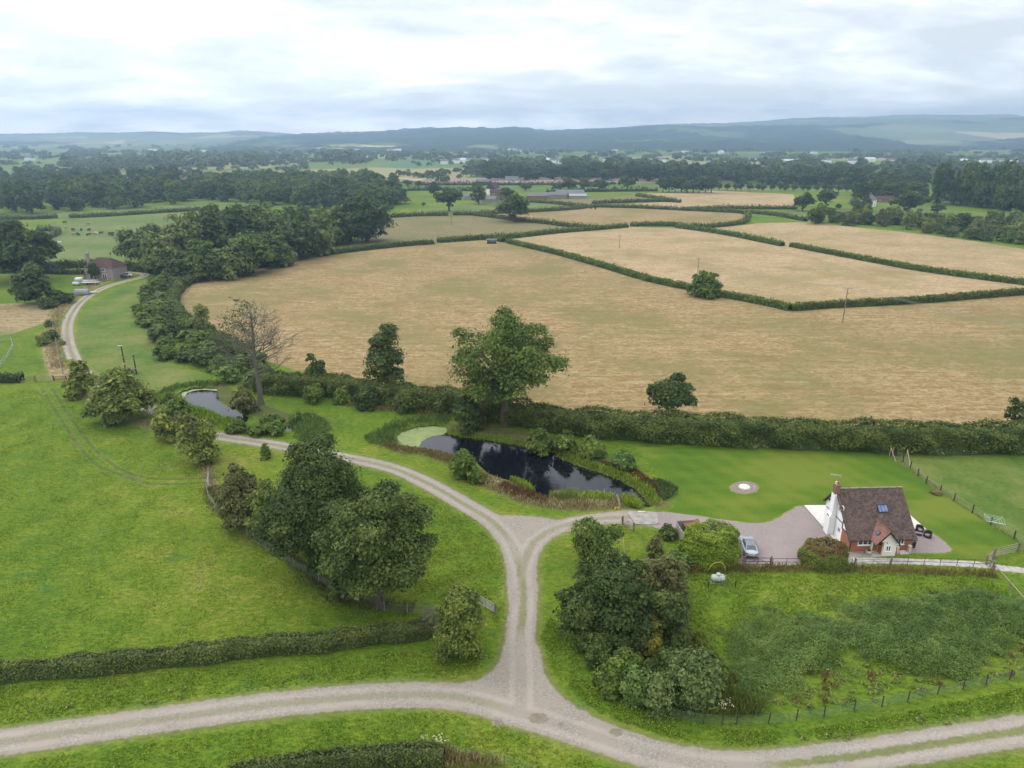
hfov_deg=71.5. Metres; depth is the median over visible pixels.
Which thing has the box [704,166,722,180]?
belt tree
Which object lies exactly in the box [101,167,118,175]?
forest tree
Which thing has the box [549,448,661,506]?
bank reeds
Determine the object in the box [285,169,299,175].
forest tree
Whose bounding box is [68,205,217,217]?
field hedge
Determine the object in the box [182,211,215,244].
grove tree
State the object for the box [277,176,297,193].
forest tree
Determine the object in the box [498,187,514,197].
field tree
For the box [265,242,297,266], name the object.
grove tree
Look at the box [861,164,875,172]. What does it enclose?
belt tree
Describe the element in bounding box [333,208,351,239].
grove tree
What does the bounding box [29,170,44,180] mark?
forest tree
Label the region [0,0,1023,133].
sky
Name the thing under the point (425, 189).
field hedge
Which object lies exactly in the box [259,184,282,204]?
forest tree
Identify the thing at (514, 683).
gravel track
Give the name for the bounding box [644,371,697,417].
hedgerow tree
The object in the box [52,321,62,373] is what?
paddock fence
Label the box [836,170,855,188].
belt tree
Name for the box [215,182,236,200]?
forest tree
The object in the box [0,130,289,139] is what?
hills
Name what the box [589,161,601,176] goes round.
belt tree
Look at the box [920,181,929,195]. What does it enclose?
belt tree
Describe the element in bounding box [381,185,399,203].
forest tree
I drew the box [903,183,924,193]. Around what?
belt tree
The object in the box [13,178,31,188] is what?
forest tree
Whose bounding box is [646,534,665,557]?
grey bush
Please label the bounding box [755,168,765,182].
belt tree
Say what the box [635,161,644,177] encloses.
belt tree
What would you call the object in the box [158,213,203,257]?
grove tree
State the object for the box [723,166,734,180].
belt tree
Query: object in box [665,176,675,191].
copse tree
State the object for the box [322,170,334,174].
forest tree
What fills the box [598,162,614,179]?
belt tree
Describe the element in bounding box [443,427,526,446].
bank reeds
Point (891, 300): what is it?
field hedge
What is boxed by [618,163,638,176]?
belt tree
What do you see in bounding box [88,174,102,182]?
forest tree
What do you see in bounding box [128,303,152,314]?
scrub bush
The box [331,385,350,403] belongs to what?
hedge bush
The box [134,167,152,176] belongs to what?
forest tree
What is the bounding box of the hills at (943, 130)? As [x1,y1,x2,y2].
[617,114,1023,145]
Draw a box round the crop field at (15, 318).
[0,303,60,335]
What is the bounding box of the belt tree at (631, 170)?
[622,161,641,178]
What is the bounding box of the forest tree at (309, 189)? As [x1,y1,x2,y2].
[302,182,319,206]
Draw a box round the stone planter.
[865,549,871,554]
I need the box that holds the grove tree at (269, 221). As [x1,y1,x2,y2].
[257,213,287,234]
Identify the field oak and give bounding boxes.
[336,193,397,241]
[432,185,462,211]
[468,181,486,203]
[493,191,530,221]
[618,176,638,187]
[888,190,932,212]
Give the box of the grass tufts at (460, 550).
[399,497,506,635]
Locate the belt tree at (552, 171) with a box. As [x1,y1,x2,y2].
[545,164,560,178]
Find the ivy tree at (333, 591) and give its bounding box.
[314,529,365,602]
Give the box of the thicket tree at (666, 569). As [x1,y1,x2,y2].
[635,551,694,616]
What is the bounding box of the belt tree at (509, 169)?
[499,163,516,178]
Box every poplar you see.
[930,161,951,201]
[932,162,956,203]
[941,177,957,203]
[948,161,975,204]
[964,161,977,203]
[969,165,994,207]
[972,160,990,196]
[985,163,1006,206]
[986,169,999,206]
[992,168,1014,210]
[994,163,999,171]
[1001,171,1019,208]
[1005,158,1016,171]
[1007,173,1023,209]
[1009,166,1023,206]
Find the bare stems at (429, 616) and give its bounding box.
[420,606,439,635]
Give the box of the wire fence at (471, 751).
[451,745,536,767]
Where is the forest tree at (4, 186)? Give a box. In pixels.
[0,181,17,208]
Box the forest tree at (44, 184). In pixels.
[37,179,50,196]
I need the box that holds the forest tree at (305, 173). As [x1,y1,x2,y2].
[301,171,313,177]
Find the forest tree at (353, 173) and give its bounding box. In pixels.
[345,170,362,180]
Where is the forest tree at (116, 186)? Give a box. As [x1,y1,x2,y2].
[109,181,123,196]
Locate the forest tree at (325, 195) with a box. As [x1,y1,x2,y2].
[314,180,334,208]
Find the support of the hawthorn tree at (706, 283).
on the hay field at (623, 340)
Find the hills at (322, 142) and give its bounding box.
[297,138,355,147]
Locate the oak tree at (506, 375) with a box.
[442,302,572,425]
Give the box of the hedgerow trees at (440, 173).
[0,149,1023,181]
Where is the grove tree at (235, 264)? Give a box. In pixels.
[206,241,257,279]
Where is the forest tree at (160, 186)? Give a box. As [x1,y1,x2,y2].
[152,179,168,200]
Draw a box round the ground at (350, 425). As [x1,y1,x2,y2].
[0,147,1023,767]
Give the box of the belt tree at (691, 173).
[685,165,699,180]
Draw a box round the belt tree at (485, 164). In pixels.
[479,161,496,171]
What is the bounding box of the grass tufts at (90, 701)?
[0,649,487,724]
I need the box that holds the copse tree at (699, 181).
[694,176,704,192]
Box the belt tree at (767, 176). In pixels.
[757,169,779,184]
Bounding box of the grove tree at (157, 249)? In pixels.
[138,231,177,271]
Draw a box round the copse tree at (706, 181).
[701,177,708,192]
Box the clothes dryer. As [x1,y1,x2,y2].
[986,514,1005,527]
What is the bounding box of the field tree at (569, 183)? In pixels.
[560,179,578,188]
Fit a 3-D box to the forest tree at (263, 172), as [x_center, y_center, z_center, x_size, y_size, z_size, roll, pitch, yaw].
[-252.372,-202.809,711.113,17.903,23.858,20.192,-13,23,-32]
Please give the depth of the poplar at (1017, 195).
485.54 m
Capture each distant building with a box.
[24,156,35,160]
[440,159,447,163]
[452,158,459,162]
[657,157,665,161]
[822,158,831,162]
[848,159,857,163]
[864,157,875,161]
[979,158,992,162]
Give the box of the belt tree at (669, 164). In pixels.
[665,162,673,175]
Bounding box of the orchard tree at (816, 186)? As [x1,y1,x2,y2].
[814,183,819,189]
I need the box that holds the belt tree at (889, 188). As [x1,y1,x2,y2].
[879,181,901,197]
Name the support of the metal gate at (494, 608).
on the ground at (350, 425)
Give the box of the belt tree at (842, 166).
[834,163,848,170]
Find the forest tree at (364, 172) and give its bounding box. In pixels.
[357,167,370,179]
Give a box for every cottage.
[505,174,518,182]
[823,474,917,556]
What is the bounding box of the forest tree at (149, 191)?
[142,184,161,201]
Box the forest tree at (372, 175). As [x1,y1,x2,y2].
[365,172,383,182]
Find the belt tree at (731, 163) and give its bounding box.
[722,160,735,168]
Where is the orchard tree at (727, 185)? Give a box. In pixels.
[724,183,731,189]
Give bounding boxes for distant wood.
[57,153,260,166]
[146,149,366,160]
[462,154,990,176]
[605,155,1023,170]
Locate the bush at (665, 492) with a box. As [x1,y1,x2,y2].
[652,477,678,500]
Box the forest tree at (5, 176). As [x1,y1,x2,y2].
[0,173,9,179]
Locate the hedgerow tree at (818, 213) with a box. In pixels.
[806,203,829,223]
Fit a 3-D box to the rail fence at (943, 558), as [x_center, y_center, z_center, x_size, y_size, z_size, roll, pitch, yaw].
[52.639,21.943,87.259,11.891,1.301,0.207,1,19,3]
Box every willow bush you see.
[640,671,678,720]
[661,643,728,717]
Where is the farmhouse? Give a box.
[485,180,499,194]
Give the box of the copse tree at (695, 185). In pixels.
[692,180,699,192]
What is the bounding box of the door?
[877,542,882,554]
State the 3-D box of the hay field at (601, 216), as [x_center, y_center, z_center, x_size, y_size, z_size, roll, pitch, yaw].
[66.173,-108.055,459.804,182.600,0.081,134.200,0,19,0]
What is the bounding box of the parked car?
[740,536,758,557]
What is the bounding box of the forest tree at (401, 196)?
[392,184,411,203]
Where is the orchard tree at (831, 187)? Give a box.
[828,184,835,189]
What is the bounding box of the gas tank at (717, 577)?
[709,572,726,583]
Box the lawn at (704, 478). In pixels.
[635,447,1023,561]
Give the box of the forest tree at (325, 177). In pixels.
[319,173,332,182]
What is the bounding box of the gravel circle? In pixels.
[729,481,759,494]
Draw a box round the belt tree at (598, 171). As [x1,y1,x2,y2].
[596,161,606,177]
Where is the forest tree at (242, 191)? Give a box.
[235,178,256,201]
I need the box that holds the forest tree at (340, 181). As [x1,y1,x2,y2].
[327,175,349,199]
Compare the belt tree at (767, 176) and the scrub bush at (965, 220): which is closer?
the scrub bush at (965, 220)
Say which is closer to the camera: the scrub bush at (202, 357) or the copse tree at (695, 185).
the scrub bush at (202, 357)
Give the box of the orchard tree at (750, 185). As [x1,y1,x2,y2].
[746,183,753,190]
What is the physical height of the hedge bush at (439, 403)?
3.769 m
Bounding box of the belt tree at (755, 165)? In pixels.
[750,164,759,168]
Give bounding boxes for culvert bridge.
[627,511,658,524]
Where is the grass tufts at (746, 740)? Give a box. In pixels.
[539,616,1023,746]
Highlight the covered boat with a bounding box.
[74,289,89,294]
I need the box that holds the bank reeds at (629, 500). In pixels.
[509,476,644,508]
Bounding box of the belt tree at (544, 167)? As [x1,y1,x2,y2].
[539,160,554,177]
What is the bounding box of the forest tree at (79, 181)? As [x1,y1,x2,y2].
[67,175,93,194]
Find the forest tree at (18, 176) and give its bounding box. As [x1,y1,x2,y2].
[10,172,27,179]
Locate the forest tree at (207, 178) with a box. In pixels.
[200,174,210,196]
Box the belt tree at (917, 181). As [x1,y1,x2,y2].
[905,179,921,186]
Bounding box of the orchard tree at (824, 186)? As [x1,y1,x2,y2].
[821,183,828,189]
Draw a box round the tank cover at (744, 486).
[738,484,750,489]
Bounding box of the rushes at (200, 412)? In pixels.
[156,391,243,434]
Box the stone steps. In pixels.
[899,550,908,554]
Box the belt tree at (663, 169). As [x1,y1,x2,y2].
[653,163,668,178]
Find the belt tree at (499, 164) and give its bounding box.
[492,161,507,177]
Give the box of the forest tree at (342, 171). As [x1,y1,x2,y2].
[335,168,348,174]
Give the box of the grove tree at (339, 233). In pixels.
[310,206,345,243]
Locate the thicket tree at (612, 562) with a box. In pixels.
[593,544,648,581]
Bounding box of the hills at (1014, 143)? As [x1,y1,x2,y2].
[917,137,1023,149]
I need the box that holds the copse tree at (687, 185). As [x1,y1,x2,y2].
[680,181,694,192]
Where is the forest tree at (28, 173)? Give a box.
[23,168,37,178]
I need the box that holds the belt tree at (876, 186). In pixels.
[863,179,882,195]
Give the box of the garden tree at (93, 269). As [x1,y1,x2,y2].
[86,262,99,279]
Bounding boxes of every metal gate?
[206,468,209,487]
[475,592,496,614]
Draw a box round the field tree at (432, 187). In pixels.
[426,181,440,196]
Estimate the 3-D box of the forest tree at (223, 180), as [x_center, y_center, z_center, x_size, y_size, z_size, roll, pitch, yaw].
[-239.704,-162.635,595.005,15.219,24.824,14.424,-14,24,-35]
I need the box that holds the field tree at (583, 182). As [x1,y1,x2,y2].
[579,178,589,187]
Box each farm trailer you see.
[74,277,97,281]
[80,281,99,284]
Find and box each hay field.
[180,240,1023,425]
[323,215,573,256]
[494,207,744,226]
[513,227,1023,310]
[546,196,653,204]
[614,191,795,207]
[711,222,1023,278]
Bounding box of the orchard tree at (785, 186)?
[783,184,789,190]
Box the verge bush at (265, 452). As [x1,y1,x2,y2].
[260,443,270,460]
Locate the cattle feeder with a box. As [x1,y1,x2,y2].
[486,239,496,243]
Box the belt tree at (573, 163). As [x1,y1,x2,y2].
[561,160,581,176]
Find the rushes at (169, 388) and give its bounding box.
[156,378,219,396]
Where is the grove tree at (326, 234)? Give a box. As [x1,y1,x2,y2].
[307,211,335,255]
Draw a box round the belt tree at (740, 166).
[733,163,752,174]
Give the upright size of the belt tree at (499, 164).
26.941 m
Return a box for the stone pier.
[907,544,912,552]
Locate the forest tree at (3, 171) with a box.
[0,167,9,178]
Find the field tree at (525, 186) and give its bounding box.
[519,183,531,190]
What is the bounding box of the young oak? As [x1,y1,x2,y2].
[568,515,624,571]
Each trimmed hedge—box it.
[0,371,24,382]
[0,617,429,684]
[228,738,445,767]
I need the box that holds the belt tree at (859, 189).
[850,181,872,198]
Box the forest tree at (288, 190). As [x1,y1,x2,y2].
[282,180,297,200]
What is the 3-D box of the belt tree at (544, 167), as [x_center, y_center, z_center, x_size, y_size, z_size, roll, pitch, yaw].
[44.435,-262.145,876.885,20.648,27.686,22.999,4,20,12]
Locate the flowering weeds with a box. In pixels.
[420,736,501,767]
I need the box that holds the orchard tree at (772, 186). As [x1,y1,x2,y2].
[770,183,775,189]
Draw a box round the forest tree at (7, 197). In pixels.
[0,184,21,211]
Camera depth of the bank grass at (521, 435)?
119.89 m
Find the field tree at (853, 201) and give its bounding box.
[847,196,860,205]
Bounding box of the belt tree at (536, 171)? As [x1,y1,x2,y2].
[531,166,543,178]
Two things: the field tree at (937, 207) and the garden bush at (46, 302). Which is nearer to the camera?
the garden bush at (46, 302)
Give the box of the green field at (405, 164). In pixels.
[375,160,458,168]
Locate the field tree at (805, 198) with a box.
[793,192,816,210]
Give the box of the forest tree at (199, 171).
[191,168,202,176]
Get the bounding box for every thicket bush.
[570,621,594,652]
[581,628,616,668]
[612,644,643,665]
[619,566,636,582]
[639,657,660,674]
[642,565,656,583]
[662,648,682,687]
[664,603,691,623]
[668,626,695,651]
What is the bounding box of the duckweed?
[394,426,446,446]
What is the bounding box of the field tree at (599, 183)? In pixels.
[589,179,609,188]
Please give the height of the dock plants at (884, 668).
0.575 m
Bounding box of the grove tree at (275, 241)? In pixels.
[262,231,293,265]
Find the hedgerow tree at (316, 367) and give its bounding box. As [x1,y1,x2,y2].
[302,353,326,375]
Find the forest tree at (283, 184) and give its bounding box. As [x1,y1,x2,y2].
[279,179,290,201]
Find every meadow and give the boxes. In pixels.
[76,279,225,394]
[403,202,568,214]
[889,454,1023,541]
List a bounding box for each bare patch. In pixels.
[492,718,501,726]
[528,713,549,723]
[608,728,622,736]
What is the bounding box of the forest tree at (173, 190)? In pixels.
[163,179,183,204]
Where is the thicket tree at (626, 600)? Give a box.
[584,567,659,653]
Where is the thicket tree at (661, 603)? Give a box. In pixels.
[646,587,695,656]
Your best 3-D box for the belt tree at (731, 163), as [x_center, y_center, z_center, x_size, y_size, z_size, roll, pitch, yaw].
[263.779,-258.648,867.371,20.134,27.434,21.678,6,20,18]
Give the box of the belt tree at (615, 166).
[610,162,619,175]
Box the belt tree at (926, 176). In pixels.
[919,171,931,182]
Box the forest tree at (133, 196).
[119,179,148,206]
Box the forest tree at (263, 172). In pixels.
[251,169,266,176]
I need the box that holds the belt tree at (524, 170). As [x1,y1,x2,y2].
[514,163,532,179]
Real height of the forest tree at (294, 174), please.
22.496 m
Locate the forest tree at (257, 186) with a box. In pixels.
[247,181,269,202]
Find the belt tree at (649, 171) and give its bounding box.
[640,163,664,180]
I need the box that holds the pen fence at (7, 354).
[0,337,13,363]
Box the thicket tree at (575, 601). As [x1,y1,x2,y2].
[552,560,611,651]
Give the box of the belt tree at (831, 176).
[820,165,841,184]
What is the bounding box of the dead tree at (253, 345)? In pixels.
[198,297,300,404]
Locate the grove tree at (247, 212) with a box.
[220,201,260,233]
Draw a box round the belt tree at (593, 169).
[586,161,597,177]
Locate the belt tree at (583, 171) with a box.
[574,164,590,178]
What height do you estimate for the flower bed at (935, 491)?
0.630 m
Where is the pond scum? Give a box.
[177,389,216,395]
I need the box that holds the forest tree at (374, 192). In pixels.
[361,183,384,200]
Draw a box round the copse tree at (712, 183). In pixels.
[706,177,719,192]
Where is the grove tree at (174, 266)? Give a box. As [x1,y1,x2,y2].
[160,249,192,277]
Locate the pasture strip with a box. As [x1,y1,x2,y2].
[2,203,272,220]
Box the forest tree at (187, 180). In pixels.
[177,178,193,188]
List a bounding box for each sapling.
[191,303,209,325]
[1003,397,1023,427]
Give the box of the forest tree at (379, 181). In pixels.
[370,177,384,189]
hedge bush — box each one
[268,370,287,394]
[301,383,323,404]
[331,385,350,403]
[353,385,378,411]
[392,386,424,413]
[425,393,451,413]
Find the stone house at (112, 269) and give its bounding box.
[84,252,127,279]
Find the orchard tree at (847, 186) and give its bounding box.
[844,183,850,189]
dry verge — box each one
[37,327,70,381]
[47,276,129,316]
[78,392,222,506]
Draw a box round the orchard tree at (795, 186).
[792,183,798,189]
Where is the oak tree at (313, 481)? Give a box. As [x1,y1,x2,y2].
[246,428,374,572]
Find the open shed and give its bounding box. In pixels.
[676,519,703,539]
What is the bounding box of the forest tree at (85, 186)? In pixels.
[78,182,93,204]
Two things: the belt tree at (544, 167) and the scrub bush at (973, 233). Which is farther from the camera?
the belt tree at (544, 167)
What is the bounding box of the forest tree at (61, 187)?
[45,179,67,206]
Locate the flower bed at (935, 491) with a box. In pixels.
[929,488,941,494]
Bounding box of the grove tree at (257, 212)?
[245,201,284,233]
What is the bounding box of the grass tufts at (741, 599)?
[688,573,1014,657]
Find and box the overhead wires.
[714,263,1020,325]
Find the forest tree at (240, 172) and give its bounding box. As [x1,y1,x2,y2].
[232,168,246,177]
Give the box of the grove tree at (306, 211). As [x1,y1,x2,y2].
[296,205,315,220]
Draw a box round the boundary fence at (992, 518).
[895,449,1023,541]
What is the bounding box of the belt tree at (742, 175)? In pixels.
[730,167,752,182]
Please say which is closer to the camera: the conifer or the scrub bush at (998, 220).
the scrub bush at (998, 220)
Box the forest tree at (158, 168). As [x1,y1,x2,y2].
[153,163,165,173]
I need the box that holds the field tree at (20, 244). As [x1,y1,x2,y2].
[0,218,64,272]
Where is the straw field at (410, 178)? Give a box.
[398,176,429,180]
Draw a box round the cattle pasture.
[33,211,198,265]
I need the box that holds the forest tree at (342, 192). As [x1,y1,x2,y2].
[341,183,363,195]
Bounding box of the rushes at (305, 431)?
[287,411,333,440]
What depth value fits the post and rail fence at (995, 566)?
82.69 m
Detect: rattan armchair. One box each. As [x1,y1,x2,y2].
[915,524,923,532]
[923,530,932,538]
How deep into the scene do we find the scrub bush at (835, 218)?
426.18 m
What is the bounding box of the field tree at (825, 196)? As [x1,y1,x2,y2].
[816,189,838,205]
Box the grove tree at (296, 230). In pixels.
[270,213,319,254]
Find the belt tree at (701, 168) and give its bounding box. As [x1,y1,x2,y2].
[689,162,706,176]
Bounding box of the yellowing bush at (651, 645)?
[640,613,664,657]
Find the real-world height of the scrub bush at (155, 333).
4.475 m
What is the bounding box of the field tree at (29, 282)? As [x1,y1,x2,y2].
[7,260,53,303]
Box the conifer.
[860,190,872,209]
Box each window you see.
[857,542,870,545]
[876,504,888,512]
[885,545,891,551]
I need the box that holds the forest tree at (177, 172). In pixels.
[168,165,183,180]
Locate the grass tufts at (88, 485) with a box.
[0,389,415,662]
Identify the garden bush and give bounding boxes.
[34,334,51,345]
[36,296,59,308]
[41,330,60,339]
[43,320,54,326]
[46,289,75,303]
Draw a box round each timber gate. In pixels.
[985,555,995,569]
[987,548,995,561]
[994,541,1020,557]
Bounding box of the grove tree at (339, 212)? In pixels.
[332,204,355,241]
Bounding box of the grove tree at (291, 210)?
[273,206,300,219]
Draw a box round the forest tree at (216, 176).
[208,172,219,183]
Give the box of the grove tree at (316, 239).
[298,231,320,256]
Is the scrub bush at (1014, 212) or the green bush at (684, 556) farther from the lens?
the scrub bush at (1014, 212)
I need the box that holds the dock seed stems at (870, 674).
[757,589,1023,705]
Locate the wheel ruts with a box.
[39,388,224,485]
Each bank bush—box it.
[160,392,175,404]
[224,419,247,433]
[228,385,260,414]
[246,417,284,437]
[259,413,285,423]
[292,411,304,422]
[447,448,477,478]
[450,392,487,434]
[466,466,483,483]
[524,427,554,456]
[552,429,578,454]
[578,434,607,458]
[611,449,637,470]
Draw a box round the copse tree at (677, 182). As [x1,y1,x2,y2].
[671,177,682,191]
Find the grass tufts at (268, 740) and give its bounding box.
[0,710,600,767]
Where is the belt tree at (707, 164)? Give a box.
[703,162,716,171]
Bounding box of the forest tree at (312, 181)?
[304,179,317,203]
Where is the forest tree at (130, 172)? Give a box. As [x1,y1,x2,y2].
[124,166,142,177]
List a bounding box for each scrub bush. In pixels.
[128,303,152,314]
[134,312,155,323]
[136,284,155,295]
[138,292,150,303]
[140,319,153,326]
[141,301,151,310]
[144,326,173,340]
[145,296,158,300]
[146,275,166,286]
[149,298,164,302]
[149,323,165,327]
[150,315,171,326]
[150,344,176,359]
[151,300,168,308]
[151,305,164,315]
[152,290,162,296]
[155,281,173,291]
[155,291,169,298]
[155,305,170,316]
[155,334,175,345]
[161,274,170,282]
[161,308,185,320]
[165,321,188,336]
[167,276,184,285]
[173,316,185,322]
[174,328,198,338]
[174,350,193,362]
[175,343,197,353]
[178,318,196,329]
[183,331,196,343]
[187,330,214,349]
[188,349,213,365]
[194,340,216,350]
[205,355,229,371]
[210,345,231,355]
[211,364,242,382]
[231,358,247,371]
[241,371,254,386]
[242,351,268,368]
[247,361,268,372]
[826,208,837,220]
[828,214,841,222]
[838,212,845,219]
[841,212,857,225]
[845,209,861,216]
[851,202,861,212]
[853,213,862,223]
[858,210,876,223]
[861,203,873,214]
[875,208,888,226]
[883,209,893,224]
[886,205,901,215]
[891,216,902,224]
[895,204,903,218]
[901,209,918,229]
[914,217,924,227]
[915,208,922,219]
[920,216,934,232]
[922,211,938,217]
[933,221,940,230]
[935,212,946,222]
[935,214,961,233]
[944,226,959,236]
[958,212,975,230]
[961,226,980,238]
[970,215,983,224]
[972,222,991,230]
[978,222,993,241]
[983,219,1000,228]
[984,209,999,219]
[985,215,1001,226]
[991,225,1018,239]
[998,211,1005,225]
[1001,230,1015,242]
[1003,208,1023,219]
[1005,215,1013,222]
[1007,214,1023,227]
[1011,222,1023,234]
[1013,230,1023,243]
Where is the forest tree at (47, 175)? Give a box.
[35,170,58,180]
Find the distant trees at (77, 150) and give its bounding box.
[0,143,1023,159]
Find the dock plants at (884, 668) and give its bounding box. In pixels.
[741,634,1023,709]
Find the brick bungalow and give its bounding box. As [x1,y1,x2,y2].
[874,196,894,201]
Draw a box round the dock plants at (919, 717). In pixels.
[25,667,957,740]
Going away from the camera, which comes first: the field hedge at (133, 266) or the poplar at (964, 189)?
the field hedge at (133, 266)
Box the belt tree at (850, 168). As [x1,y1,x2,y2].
[847,165,861,173]
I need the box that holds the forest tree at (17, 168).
[10,166,23,176]
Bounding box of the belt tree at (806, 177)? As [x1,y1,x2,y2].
[795,169,819,185]
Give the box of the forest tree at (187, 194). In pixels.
[175,184,194,200]
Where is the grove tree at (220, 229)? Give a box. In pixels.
[194,203,256,248]
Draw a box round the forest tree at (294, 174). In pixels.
[287,171,299,177]
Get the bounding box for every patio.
[804,505,838,540]
[910,515,925,528]
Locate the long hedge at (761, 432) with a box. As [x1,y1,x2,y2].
[248,365,1023,455]
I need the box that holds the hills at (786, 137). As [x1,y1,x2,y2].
[209,124,1011,151]
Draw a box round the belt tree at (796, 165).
[788,163,800,168]
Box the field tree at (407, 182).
[402,180,413,185]
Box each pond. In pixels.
[183,390,247,421]
[419,433,649,506]
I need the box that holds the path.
[848,557,1023,574]
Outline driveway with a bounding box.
[650,505,953,568]
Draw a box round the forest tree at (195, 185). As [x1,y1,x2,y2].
[190,181,205,198]
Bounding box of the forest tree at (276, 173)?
[271,171,284,178]
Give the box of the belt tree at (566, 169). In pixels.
[559,162,575,179]
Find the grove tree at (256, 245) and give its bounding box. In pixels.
[228,231,276,272]
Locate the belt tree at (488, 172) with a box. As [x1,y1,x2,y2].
[480,166,501,178]
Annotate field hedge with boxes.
[0,213,57,219]
[0,266,83,274]
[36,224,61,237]
[41,258,153,273]
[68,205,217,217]
[164,272,266,362]
[213,239,434,276]
[391,210,447,217]
[407,185,469,190]
[422,179,615,184]
[437,233,483,242]
[452,210,470,214]
[471,211,598,227]
[480,202,752,216]
[483,234,505,241]
[491,222,628,238]
[506,239,791,310]
[529,198,585,205]
[546,186,657,191]
[591,197,681,203]
[630,220,684,226]
[635,192,675,199]
[674,223,784,245]
[685,215,751,227]
[686,203,797,208]
[749,209,807,220]
[788,286,1023,310]
[789,241,1023,284]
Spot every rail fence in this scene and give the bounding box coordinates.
[53,375,66,380]
[688,557,743,565]
[772,558,852,563]
[893,557,991,565]
[993,564,1023,597]
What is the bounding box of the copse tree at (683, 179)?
[677,176,686,191]
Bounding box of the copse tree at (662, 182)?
[655,177,670,192]
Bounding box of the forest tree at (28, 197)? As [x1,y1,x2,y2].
[11,182,47,213]
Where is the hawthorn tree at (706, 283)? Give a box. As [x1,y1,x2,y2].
[685,270,723,298]
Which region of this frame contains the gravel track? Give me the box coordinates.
[0,271,1023,767]
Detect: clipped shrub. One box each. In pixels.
[676,517,741,571]
[796,536,849,573]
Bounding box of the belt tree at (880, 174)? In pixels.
[868,169,895,182]
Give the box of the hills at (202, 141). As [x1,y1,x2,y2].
[0,135,276,146]
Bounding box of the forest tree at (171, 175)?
[159,171,176,181]
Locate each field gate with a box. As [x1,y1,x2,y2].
[34,374,53,380]
[622,515,634,531]
[744,556,772,565]
[853,557,892,567]
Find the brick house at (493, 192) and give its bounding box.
[489,187,505,199]
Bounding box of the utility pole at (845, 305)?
[842,288,849,322]
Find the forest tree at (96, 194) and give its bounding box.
[86,180,108,206]
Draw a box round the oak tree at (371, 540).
[308,477,438,610]
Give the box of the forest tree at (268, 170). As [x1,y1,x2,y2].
[263,168,274,175]
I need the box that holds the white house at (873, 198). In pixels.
[861,193,876,206]
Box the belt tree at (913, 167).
[907,164,922,172]
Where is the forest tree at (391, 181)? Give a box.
[385,174,402,188]
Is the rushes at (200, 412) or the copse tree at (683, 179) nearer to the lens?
the rushes at (200, 412)
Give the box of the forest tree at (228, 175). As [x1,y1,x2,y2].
[220,172,233,179]
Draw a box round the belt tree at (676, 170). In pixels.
[666,163,685,178]
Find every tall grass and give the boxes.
[39,279,111,367]
[133,419,222,498]
[199,485,415,615]
[337,401,451,417]
[377,440,497,484]
[478,476,620,513]
[677,683,768,717]
[688,561,998,579]
[691,630,742,688]
[890,455,1020,540]
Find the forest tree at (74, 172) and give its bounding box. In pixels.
[62,168,82,177]
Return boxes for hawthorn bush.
[61,359,99,400]
[80,366,158,427]
[149,403,177,442]
[174,410,221,467]
[212,462,264,530]
[243,478,278,534]
[430,579,487,662]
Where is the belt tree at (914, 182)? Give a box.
[907,181,927,196]
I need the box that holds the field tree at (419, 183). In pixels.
[414,180,423,186]
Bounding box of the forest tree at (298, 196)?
[290,182,308,206]
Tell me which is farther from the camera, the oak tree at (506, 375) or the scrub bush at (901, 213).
the scrub bush at (901, 213)
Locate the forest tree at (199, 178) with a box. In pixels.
[196,175,204,180]
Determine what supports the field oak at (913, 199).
on the paddock
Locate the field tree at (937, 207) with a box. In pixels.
[930,203,946,213]
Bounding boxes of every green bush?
[166,396,191,431]
[589,655,624,701]
[614,661,652,707]
[653,645,672,672]
[658,523,676,542]
[668,548,690,578]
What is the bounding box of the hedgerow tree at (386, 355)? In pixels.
[361,322,406,384]
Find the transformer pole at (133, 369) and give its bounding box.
[117,345,136,374]
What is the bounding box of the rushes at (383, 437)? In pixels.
[364,409,451,446]
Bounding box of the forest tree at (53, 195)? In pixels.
[44,187,64,208]
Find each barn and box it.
[464,193,477,199]
[476,179,491,182]
[482,196,498,201]
[525,193,547,199]
[540,192,555,198]
[555,190,584,197]
[556,192,566,198]
[569,194,586,198]
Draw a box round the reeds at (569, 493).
[548,487,578,499]
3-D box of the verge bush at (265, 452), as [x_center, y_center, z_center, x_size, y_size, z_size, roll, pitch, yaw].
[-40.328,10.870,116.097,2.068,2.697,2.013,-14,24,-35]
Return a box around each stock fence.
[205,481,432,613]
[668,668,1023,724]
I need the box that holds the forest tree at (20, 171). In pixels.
[12,169,27,176]
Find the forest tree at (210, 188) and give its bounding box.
[196,179,219,199]
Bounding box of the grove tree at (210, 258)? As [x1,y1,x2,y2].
[193,251,226,280]
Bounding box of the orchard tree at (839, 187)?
[835,184,842,191]
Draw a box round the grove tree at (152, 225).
[145,222,167,233]
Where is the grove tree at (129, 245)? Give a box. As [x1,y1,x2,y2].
[109,225,153,260]
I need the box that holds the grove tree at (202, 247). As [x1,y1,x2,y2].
[180,238,225,277]
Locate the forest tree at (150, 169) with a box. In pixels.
[143,166,157,175]
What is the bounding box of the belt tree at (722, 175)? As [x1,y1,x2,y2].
[703,167,726,180]
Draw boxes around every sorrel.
[498,479,549,501]
[597,459,660,497]
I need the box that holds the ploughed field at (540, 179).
[412,177,731,183]
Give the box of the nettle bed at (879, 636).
[710,586,1023,719]
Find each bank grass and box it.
[203,382,334,426]
[376,432,643,513]
[439,422,675,509]
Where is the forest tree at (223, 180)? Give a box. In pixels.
[218,175,230,194]
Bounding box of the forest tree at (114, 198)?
[101,188,124,208]
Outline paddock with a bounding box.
[757,207,1006,220]
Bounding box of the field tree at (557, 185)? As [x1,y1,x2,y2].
[550,183,567,188]
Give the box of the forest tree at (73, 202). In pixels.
[61,187,85,210]

